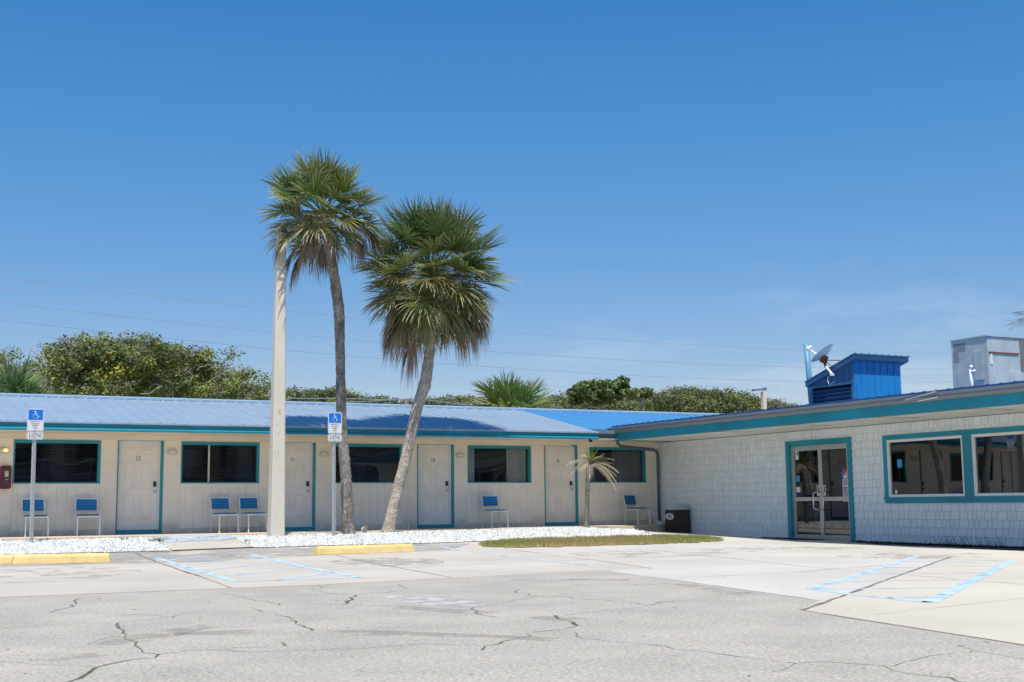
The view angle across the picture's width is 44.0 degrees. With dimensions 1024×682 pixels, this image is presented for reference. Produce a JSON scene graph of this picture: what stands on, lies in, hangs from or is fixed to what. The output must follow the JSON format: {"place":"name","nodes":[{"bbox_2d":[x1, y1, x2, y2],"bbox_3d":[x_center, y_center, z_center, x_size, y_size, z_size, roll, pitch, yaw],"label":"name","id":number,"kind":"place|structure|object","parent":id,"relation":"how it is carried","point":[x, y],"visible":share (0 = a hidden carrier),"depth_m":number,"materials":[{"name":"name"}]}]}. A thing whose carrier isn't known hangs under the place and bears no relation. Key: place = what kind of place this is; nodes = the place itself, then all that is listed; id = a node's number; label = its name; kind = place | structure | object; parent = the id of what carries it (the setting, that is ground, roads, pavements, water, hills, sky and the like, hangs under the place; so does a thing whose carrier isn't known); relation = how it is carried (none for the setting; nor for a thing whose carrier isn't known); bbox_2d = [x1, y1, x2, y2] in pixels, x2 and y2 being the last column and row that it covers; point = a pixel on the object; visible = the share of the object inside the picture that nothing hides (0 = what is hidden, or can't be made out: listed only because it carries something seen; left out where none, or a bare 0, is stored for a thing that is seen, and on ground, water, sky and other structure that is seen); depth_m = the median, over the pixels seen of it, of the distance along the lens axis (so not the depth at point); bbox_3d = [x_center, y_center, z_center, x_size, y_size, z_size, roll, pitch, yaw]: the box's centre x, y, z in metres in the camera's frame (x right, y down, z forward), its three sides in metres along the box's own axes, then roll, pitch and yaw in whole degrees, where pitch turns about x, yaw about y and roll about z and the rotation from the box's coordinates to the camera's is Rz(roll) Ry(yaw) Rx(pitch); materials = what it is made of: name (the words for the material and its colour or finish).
{"place":"outdoors","nodes":[
{"label":"outdoors","id":0,"kind":"place"},
{"bbox_2d":[0,536,169,554],"bbox_3d":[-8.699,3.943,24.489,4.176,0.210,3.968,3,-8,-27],"label":"gravel","id":1,"kind":"structure","parent":0,"point":[106,544],"depth_m":24.38,"materials":[{"name":"white gravel"}]},
{"bbox_2d":[27,408,43,542],"bbox_3d":[-9.565,2.799,25.312,0.315,2.896,0.056,3,-8,-27],"label":"parking sign","id":2,"kind":"object","parent":1,"relation":"on","point":[35,420],"visible":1,"depth_m":25.39,"materials":[{"name":"metal"}]},
{"bbox_2d":[3,529,516,547],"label":"fallen leaves","id":3,"kind":"object","parent":1,"relation":"on","point":[255,541],"visible":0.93,"depth_m":26.85,"materials":[{"name":"brown plant"}]},
{"bbox_2d":[153,534,253,550],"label":"ramp","id":4,"kind":"structure","parent":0,"point":[225,543],"depth_m":25.75,"materials":[{"name":"beige concrete"}]},
{"bbox_2d":[0,538,647,596],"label":"concrete bays","id":5,"kind":"object","parent":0,"point":[156,577],"visible":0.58,"depth_m":17.57,"materials":[{"name":"grey concrete"}]},
{"bbox_2d":[0,567,134,578],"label":"ground stain","id":6,"kind":"object","parent":5,"relation":"on","point":[64,574],"visible":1,"depth_m":17.08,"materials":[{"name":"grey concrete"}]},
{"bbox_2d":[0,544,466,566],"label":"stained concrete","id":7,"kind":"object","parent":5,"relation":"on","point":[215,556],"visible":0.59,"depth_m":22.18,"materials":[{"name":"grey concrete"}]},
{"bbox_2d":[0,553,110,563],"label":"wheel stop","id":8,"kind":"object","parent":7,"relation":"on","point":[53,558],"visible":1,"depth_m":20.00,"materials":[{"name":"yellow paint"}]},
{"bbox_2d":[313,544,413,554],"bbox_3d":[-2.655,3.747,22.833,1.902,0.150,0.170,4,-8,-30],"label":"wheel stop","id":9,"kind":"object","parent":5,"relation":"on","point":[355,549],"visible":1,"depth_m":22.75,"materials":[{"name":"yellow paint"}]},
{"bbox_2d":[331,558,438,565],"bbox_3d":[-1.917,3.445,19.775,1.822,0.016,2.693,3,-8,-27],"label":"ground stain","id":10,"kind":"object","parent":5,"relation":"on","point":[368,561],"visible":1,"depth_m":19.86,"materials":[{"name":"liquid"}]},
{"bbox_2d":[0,524,664,540],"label":"walkway","id":11,"kind":"structure","parent":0,"point":[652,527],"depth_m":29.37,"materials":[{"name":"concrete"}]},
{"bbox_2d":[20,498,48,536],"bbox_3d":[-10.401,3.844,27.623,0.504,0.824,0.572,4,-9,-31],"label":"patio chair","id":12,"kind":"object","parent":11,"relation":"on","point":[39,504],"visible":0.91,"depth_m":27.80,"materials":[{"name":"metal"}]},
{"bbox_2d":[74,498,100,535],"bbox_3d":[-9.421,3.898,28.123,0.503,0.824,0.571,3,-8,-25],"label":"patio chair","id":13,"kind":"object","parent":11,"relation":"on","point":[90,503],"visible":1,"depth_m":28.33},
{"bbox_2d":[210,497,238,532],"bbox_3d":[-6.700,4.048,29.509,0.504,0.824,0.572,5,-9,-37],"label":"patio chair","id":14,"kind":"object","parent":11,"relation":"on","point":[223,502],"visible":0.98,"depth_m":29.66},
{"bbox_2d":[238,497,267,532],"bbox_3d":[-6.095,4.082,29.817,0.504,0.824,0.572,5,-9,-37],"label":"patio chair","id":15,"kind":"object","parent":11,"relation":"on","point":[244,503],"visible":0.98,"depth_m":29.97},
{"bbox_2d":[481,495,508,527],"bbox_3d":[-0.446,4.388,32.640,0.504,0.824,0.572,4,-8,-30],"label":"patio chair","id":16,"kind":"object","parent":11,"relation":"on","point":[492,500],"visible":1,"depth_m":32.81,"materials":[{"name":"blue plastic"}]},
{"bbox_2d":[623,494,650,524],"bbox_3d":[3.409,4.608,34.660,0.504,0.824,0.572,6,-10,-41],"label":"patio chair","id":17,"kind":"object","parent":11,"relation":"on","point":[629,499],"visible":1,"depth_m":34.76,"materials":[{"name":"blue"}]},
{"bbox_2d":[4,302,820,367],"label":"power line","id":18,"kind":"object","parent":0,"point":[382,342],"visible":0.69,"depth_m":63.78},
{"bbox_2d":[229,526,661,547],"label":"gravel","id":19,"kind":"structure","parent":0,"point":[312,539],"depth_m":27.83,"materials":[{"name":"white gravel"}]},
{"bbox_2d":[267,232,285,536],"bbox_3d":[-5.191,1.195,28.103,0.318,7.300,0.318,3,-8,-27],"label":"concrete pole","id":20,"kind":"object","parent":19,"relation":"on","point":[276,508],"visible":0.81,"depth_m":27.96,"materials":[{"name":"beige concrete"}]},
{"bbox_2d":[254,144,393,534],"bbox_3d":[-4.280,-0.115,28.559,3.158,9.044,3.188,3,-8,-27],"label":"palm tree","id":21,"kind":"object","parent":19,"relation":"on","point":[319,181],"visible":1,"depth_m":28.64,"materials":[{"name":"green plant"}]},
{"bbox_2d":[328,412,341,535],"bbox_3d":[-3.925,3.047,27.968,0.322,2.949,0.056,3,-8,-27],"label":"parking sign","id":22,"kind":"object","parent":19,"relation":"on","point":[335,424],"visible":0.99,"depth_m":28.05,"materials":[{"name":"metal"}]},
{"bbox_2d":[361,525,366,532],"bbox_3d":[-3.424,4.376,29.222,0.165,0.240,0.150,3,-8,-27],"label":"hose stub","id":23,"kind":"object","parent":19,"relation":"in","point":[364,529],"visible":0.75,"depth_m":29.22,"materials":[{"name":"white plastic"}]},
{"bbox_2d":[119,531,649,541],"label":"weeds","id":24,"kind":"object","parent":19,"relation":"on","point":[157,539],"visible":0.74,"depth_m":25.89,"materials":[{"name":"green plant"}]},
{"bbox_2d":[347,190,519,532],"bbox_3d":[-1.919,0.449,30.442,4.142,8.449,4.259,3,-8,-27],"label":"palm tree","id":25,"kind":"object","parent":19,"relation":"on","point":[426,311],"visible":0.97,"depth_m":29.94,"materials":[{"name":"green plant"}]},
{"bbox_2d":[567,447,617,527],"bbox_3d":[2.038,3.730,32.078,1.384,2.120,1.196,-2,-7,9],"label":"date palm","id":26,"kind":"object","parent":19,"relation":"on","point":[587,490],"visible":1,"depth_m":32.00,"materials":[{"name":"green plant"}]},
{"bbox_2d":[2,276,913,352],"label":"power line","id":27,"kind":"object","parent":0,"point":[384,320],"visible":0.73,"depth_m":64.62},
{"bbox_2d":[0,319,946,382],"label":"power line","id":28,"kind":"object","parent":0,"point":[457,364],"visible":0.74,"depth_m":66.42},
{"bbox_2d":[0,571,1023,681],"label":"asphalt lot","id":29,"kind":"structure","parent":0,"point":[767,628],"depth_m":8.57,"materials":[{"name":"grey asphalt"}]},
{"bbox_2d":[64,579,751,659],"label":"tyre smudges","id":30,"kind":"object","parent":29,"relation":"on","point":[721,590],"visible":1,"depth_m":9.18,"materials":[{"name":"grey asphalt"}]},
{"bbox_2d":[383,595,483,606],"bbox_3d":[-0.739,2.455,12.006,0.706,0.002,1.746,3,-8,-27],"label":"scraped patch","id":31,"kind":"object","parent":29,"relation":"on","point":[436,599],"visible":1,"depth_m":11.98,"materials":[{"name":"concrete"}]},
{"bbox_2d":[4,584,1020,681],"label":"asphalt cracks","id":32,"kind":"object","parent":29,"relation":"on","point":[117,625],"visible":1,"depth_m":8.47,"materials":[{"name":"black asphalt"}]},
{"bbox_2d":[12,552,1022,681],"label":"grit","id":33,"kind":"object","parent":29,"relation":"on","point":[529,577],"visible":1,"depth_m":10.66,"materials":[{"name":"grey gravel"}]},
{"bbox_2d":[0,0,1023,407],"label":"sky","id":34,"kind":"structure","parent":0,"point":[780,175],"materials":[{"name":"blue"}]},
{"bbox_2d":[478,533,724,546],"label":"grass","id":35,"kind":"structure","parent":0,"point":[560,541],"depth_m":26.29,"materials":[{"name":"green plant"}]},
{"bbox_2d":[463,531,1023,607],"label":"concrete apron","id":36,"kind":"object","parent":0,"point":[783,579],"visible":0.61,"depth_m":19.28,"materials":[{"name":"grey concrete"}]},
{"bbox_2d":[568,550,727,556],"bbox_3d":[2.353,3.669,21.862,2.596,0.017,2.728,-7,-10,43],"label":"ground stain","id":37,"kind":"object","parent":36,"relation":"on","point":[634,553],"visible":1,"depth_m":22.03,"materials":[{"name":"grey concrete"}]},
{"bbox_2d":[665,506,689,532],"bbox_3d":[4.424,4.823,33.928,0.490,0.795,0.536,3,-8,-27],"label":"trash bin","id":38,"kind":"object","parent":36,"relation":"on","point":[677,519],"visible":0.91,"depth_m":33.74,"materials":[{"name":"black metal"}]},
{"bbox_2d":[704,546,854,549],"bbox_3d":[5.049,3.879,23.665,4.060,0.025,1.900,3,-8,-27],"label":"ground stain","id":39,"kind":"object","parent":36,"relation":"on","point":[830,548],"visible":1,"depth_m":23.61,"materials":[{"name":"grey concrete"}]},
{"bbox_2d":[866,552,975,558],"bbox_3d":[6.441,3.455,20.401,2.600,0.008,2.449,-1,-7,1],"label":"ground stain","id":40,"kind":"object","parent":36,"relation":"on","point":[905,557],"visible":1,"depth_m":20.07,"materials":[{"name":"grey concrete"}]},
{"bbox_2d":[852,540,1023,549],"bbox_3d":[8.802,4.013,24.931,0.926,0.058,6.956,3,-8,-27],"label":"mulch","id":41,"kind":"object","parent":36,"relation":"on","point":[965,545],"visible":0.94,"depth_m":25.20,"materials":[{"name":"brown plant"}]},
{"bbox_2d":[925,535,1005,546],"bbox_3d":[8.942,3.931,24.937,0.656,0.220,1.633,3,-8,-27],"label":"weed clump","id":42,"kind":"object","parent":41,"relation":"on","point":[968,542],"visible":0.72,"depth_m":24.81,"materials":[{"name":"green plant"}]},
{"bbox_2d":[761,537,824,539],"bbox_3d":[6.503,4.584,29.390,0.880,0.079,1.200,3,-8,-27],"label":"door mat","id":43,"kind":"object","parent":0,"point":[792,538],"depth_m":29.04,"materials":[{"name":"rubber"}]},
{"bbox_2d":[806,553,1023,643],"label":"concrete pad","id":44,"kind":"object","parent":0,"point":[998,619],"visible":1,"depth_m":11.19,"materials":[{"name":"beige concrete"}]},
{"bbox_2d":[10,548,1022,644],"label":"concrete joints","id":45,"kind":"object","parent":44,"relation":"on","point":[829,600],"visible":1,"depth_m":14.43,"materials":[{"name":"grey concrete"}]},
{"bbox_2d":[131,545,1016,601],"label":"parking lines","id":46,"kind":"object","parent":44,"relation":"on","point":[950,591],"visible":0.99,"depth_m":15.76,"materials":[{"name":"blue paint"}]},
{"bbox_3d":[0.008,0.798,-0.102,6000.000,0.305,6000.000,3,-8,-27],"label":"ground","id":47,"kind":"structure","parent":0,"visible":0},
{"bbox_2d":[0,351,60,394],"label":"palm tree","id":48,"kind":"object","parent":47,"relation":"on","point":[13,382],"visible":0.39,"depth_m":35.35,"materials":[{"name":"green plant"}]},
{"bbox_2d":[0,345,61,390],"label":"palm tree","id":49,"kind":"object","parent":47,"relation":"on","point":[12,359],"visible":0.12,"depth_m":49.46,"materials":[{"name":"green plant"}]},
{"bbox_2d":[18,329,295,400],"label":"oak tree","id":50,"kind":"object","parent":47,"relation":"on","point":[88,365],"visible":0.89,"depth_m":48.99,"materials":[{"name":"green plant"}]},
{"bbox_2d":[0,393,719,536],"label":"motel building","id":51,"kind":"structure","parent":47,"relation":"on","point":[121,464],"depth_m":31.15,"materials":[{"name":"paint"}]},
{"bbox_2d":[0,447,9,452],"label":"wall lamp","id":52,"kind":"object","parent":51,"relation":"attached to","point":[4,449],"visible":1,"depth_m":27.86,"materials":[{"name":"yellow glass"}]},
{"bbox_2d":[0,465,11,488],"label":"extinguisher cabinet","id":53,"kind":"object","parent":51,"relation":"attached to","point":[5,475],"visible":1,"depth_m":27.70,"materials":[{"name":"red plastic"}]},
{"bbox_2d":[1,467,9,486],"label":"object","id":54,"kind":"structure","parent":53,"relation":"in","point":[5,483],"depth_m":27.69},
{"bbox_2d":[12,439,100,483],"bbox_3d":[-10.211,2.713,28.445,1.858,0.973,0.167,3,-8,-27],"label":"window frame","id":55,"kind":"structure","parent":51,"relation":"in","point":[65,442],"depth_m":28.51,"materials":[{"name":"teal paint"}]},
{"bbox_2d":[117,442,157,529],"bbox_3d":[-8.621,3.333,29.181,0.902,2.010,0.127,3,-8,-27],"label":"door","id":56,"kind":"structure","parent":51,"relation":"in","point":[138,461],"depth_m":29.19,"materials":[{"name":"white paint"}]},
{"bbox_2d":[167,449,177,454],"bbox_3d":[-7.910,2.580,29.534,0.250,0.135,0.119,3,-8,-27],"label":"wall lamp","id":57,"kind":"object","parent":51,"relation":"attached to","point":[172,451],"visible":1,"depth_m":29.51,"materials":[{"name":"beige glass"}]},
{"bbox_2d":[180,442,259,482],"bbox_3d":[-6.941,2.894,30.112,1.868,0.973,0.167,3,-8,-27],"label":"window frame","id":58,"kind":"structure","parent":51,"relation":"in","point":[232,444],"depth_m":30.17,"materials":[{"name":"teal paint"}]},
{"bbox_2d":[285,444,309,526],"bbox_3d":[-5.346,3.514,30.850,0.902,2.010,0.127,3,-8,-27],"label":"door","id":59,"kind":"structure","parent":51,"relation":"in","point":[297,456],"depth_m":30.93,"materials":[{"name":"white paint"}]},
{"bbox_2d":[319,451,328,456],"bbox_3d":[-4.617,2.777,31.210,0.250,0.135,0.119,3,-8,-27],"label":"wall lamp","id":60,"kind":"object","parent":51,"relation":"attached to","point":[323,453],"visible":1,"depth_m":31.19,"materials":[{"name":"beige glass"}]},
{"bbox_2d":[336,444,401,482],"bbox_3d":[-3.621,3.077,31.803,1.808,0.973,0.167,3,-8,-27],"label":"window","id":61,"kind":"structure","parent":51,"relation":"in","point":[399,446],"depth_m":31.92,"materials":[{"name":"black glass"}]},
{"bbox_2d":[418,446,448,524],"bbox_3d":[-2.023,3.698,32.544,0.892,2.010,0.127,3,-8,-27],"label":"door","id":62,"kind":"structure","parent":51,"relation":"in","point":[433,461],"depth_m":32.56,"materials":[{"name":"white paint"}]},
{"bbox_2d":[455,452,464,457],"bbox_3d":[-1.342,2.958,32.878,0.250,0.135,0.119,3,-8,-27],"label":"wall lamp","id":63,"kind":"object","parent":51,"relation":"attached to","point":[459,455],"visible":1,"depth_m":32.86,"materials":[{"name":"beige glass"}]},
{"bbox_2d":[468,445,530,482],"bbox_3d":[-0.357,3.295,33.468,1.868,1.045,0.178,3,-8,-27],"label":"window frame","id":64,"kind":"structure","parent":51,"relation":"in","point":[515,455],"depth_m":33.72,"materials":[{"name":"teal paint"}]},
{"bbox_2d":[545,447,572,522],"bbox_3d":[1.261,3.880,34.217,0.892,2.010,0.127,3,-8,-27],"label":"door","id":65,"kind":"structure","parent":51,"relation":"in","point":[559,483],"depth_m":34.24,"materials":[{"name":"white paint"}]},
{"bbox_2d":[589,447,645,482],"bbox_3d":[2.896,3.474,35.123,1.818,1.045,0.173,3,-8,-27],"label":"window frame","id":66,"kind":"structure","parent":51,"relation":"in","point":[628,462],"depth_m":35.33,"materials":[{"name":"teal paint"}]},
{"bbox_2d":[285,397,462,404],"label":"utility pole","id":67,"kind":"object","parent":47,"relation":"on","point":[406,401],"visible":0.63,"depth_m":46.97,"materials":[{"name":"grey metal"}]},
{"bbox_2d":[286,385,480,405],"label":"coastal scrub","id":68,"kind":"object","parent":47,"relation":"on","point":[327,392],"visible":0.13,"depth_m":63.90,"materials":[{"name":"green plant"}]},
{"bbox_2d":[465,369,558,408],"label":"palm tree","id":69,"kind":"object","parent":47,"relation":"on","point":[512,393],"visible":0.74,"depth_m":44.52,"materials":[{"name":"green plant"}]},
{"bbox_2d":[565,375,638,409],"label":"round tree","id":70,"kind":"object","parent":47,"relation":"on","point":[602,393],"visible":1,"depth_m":63.47,"materials":[{"name":"green plant"}]},
{"bbox_2d":[626,387,654,410],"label":"tree","id":71,"kind":"object","parent":47,"relation":"on","point":[646,393],"visible":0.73,"depth_m":66.32,"materials":[{"name":"green plant"}]},
{"bbox_2d":[539,385,800,413],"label":"coastal scrub","id":72,"kind":"object","parent":47,"relation":"on","point":[692,400],"visible":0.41,"depth_m":74.61,"materials":[{"name":"green plant"}]},
{"bbox_2d":[751,388,766,408],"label":"light pole","id":73,"kind":"object","parent":47,"relation":"on","point":[763,400],"visible":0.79,"depth_m":62.64,"materials":[{"name":"metal"}]},
{"bbox_2d":[605,381,1023,546],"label":"shingled building","id":74,"kind":"structure","parent":47,"relation":"on","point":[930,466],"depth_m":27.91,"materials":[{"name":"grey paint"}]},
{"bbox_2d":[803,343,811,403],"bbox_3d":[7.866,1.060,33.511,0.286,1.995,0.150,3,-8,-27],"label":"vent post","id":75,"kind":"object","parent":74,"relation":"on","point":[807,364],"visible":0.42,"depth_m":33.49,"materials":[{"name":"white metal"}]},
{"bbox_2d":[792,447,822,538],"bbox_3d":[6.934,3.584,29.851,0.144,2.127,0.960,3,-8,-27],"label":"glass door","id":76,"kind":"structure","parent":74,"relation":"in","point":[806,461],"depth_m":29.87,"materials":[{"name":"glass"}]},
{"bbox_2d":[818,445,850,539],"bbox_3d":[7.377,3.470,28.994,0.144,2.127,0.973,3,-8,-27],"label":"glass door","id":77,"kind":"structure","parent":74,"relation":"in","point":[834,492],"depth_m":29.04,"materials":[{"name":"glass"}]},
{"bbox_2d":[804,352,910,403],"bbox_3d":[8.927,1.266,32.783,1.875,1.672,1.968,3,-8,-27],"label":"roof vent housing","id":78,"kind":"object","parent":74,"relation":"on","point":[859,375],"visible":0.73,"depth_m":32.14,"materials":[{"name":"blue metal"}]},
{"bbox_2d":[806,343,839,384],"bbox_3d":[7.963,0.599,32.450,0.575,1.091,1.113,0,-7,-2],"label":"satellite dish","id":79,"kind":"object","parent":78,"relation":"attached to","point":[821,356],"visible":1,"depth_m":32.37,"materials":[{"name":"metal"}]},
{"bbox_2d":[886,435,964,496],"bbox_3d":[8.665,2.644,26.551,0.078,1.230,2.135,3,-8,-27],"label":"window frame","id":80,"kind":"structure","parent":74,"relation":"in","point":[929,466],"depth_m":26.54,"materials":[{"name":"white plastic"}]},
{"bbox_2d":[969,365,975,385],"bbox_3d":[10.089,0.907,27.737,0.080,0.781,0.162,3,-8,-27],"label":"vent pipe","id":81,"kind":"object","parent":74,"relation":"on","point":[971,371],"visible":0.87,"depth_m":27.76,"materials":[{"name":"white plastic"}]},
{"bbox_2d":[949,335,1023,387],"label":"rooftop air handler","id":82,"kind":"object","parent":74,"relation":"on","point":[993,359],"visible":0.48,"depth_m":28.21,"materials":[{"name":"metal"}]},
{"bbox_2d":[971,431,1023,495],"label":"window frame","id":83,"kind":"structure","parent":74,"relation":"in","point":[998,458],"depth_m":24.86,"materials":[{"name":"white plastic"}]},
{"bbox_2d":[1003,311,1023,330],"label":"palm tree","id":84,"kind":"object","parent":47,"relation":"on","point":[1018,319],"visible":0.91,"depth_m":42.88,"materials":[{"name":"green plant"}]}
]}

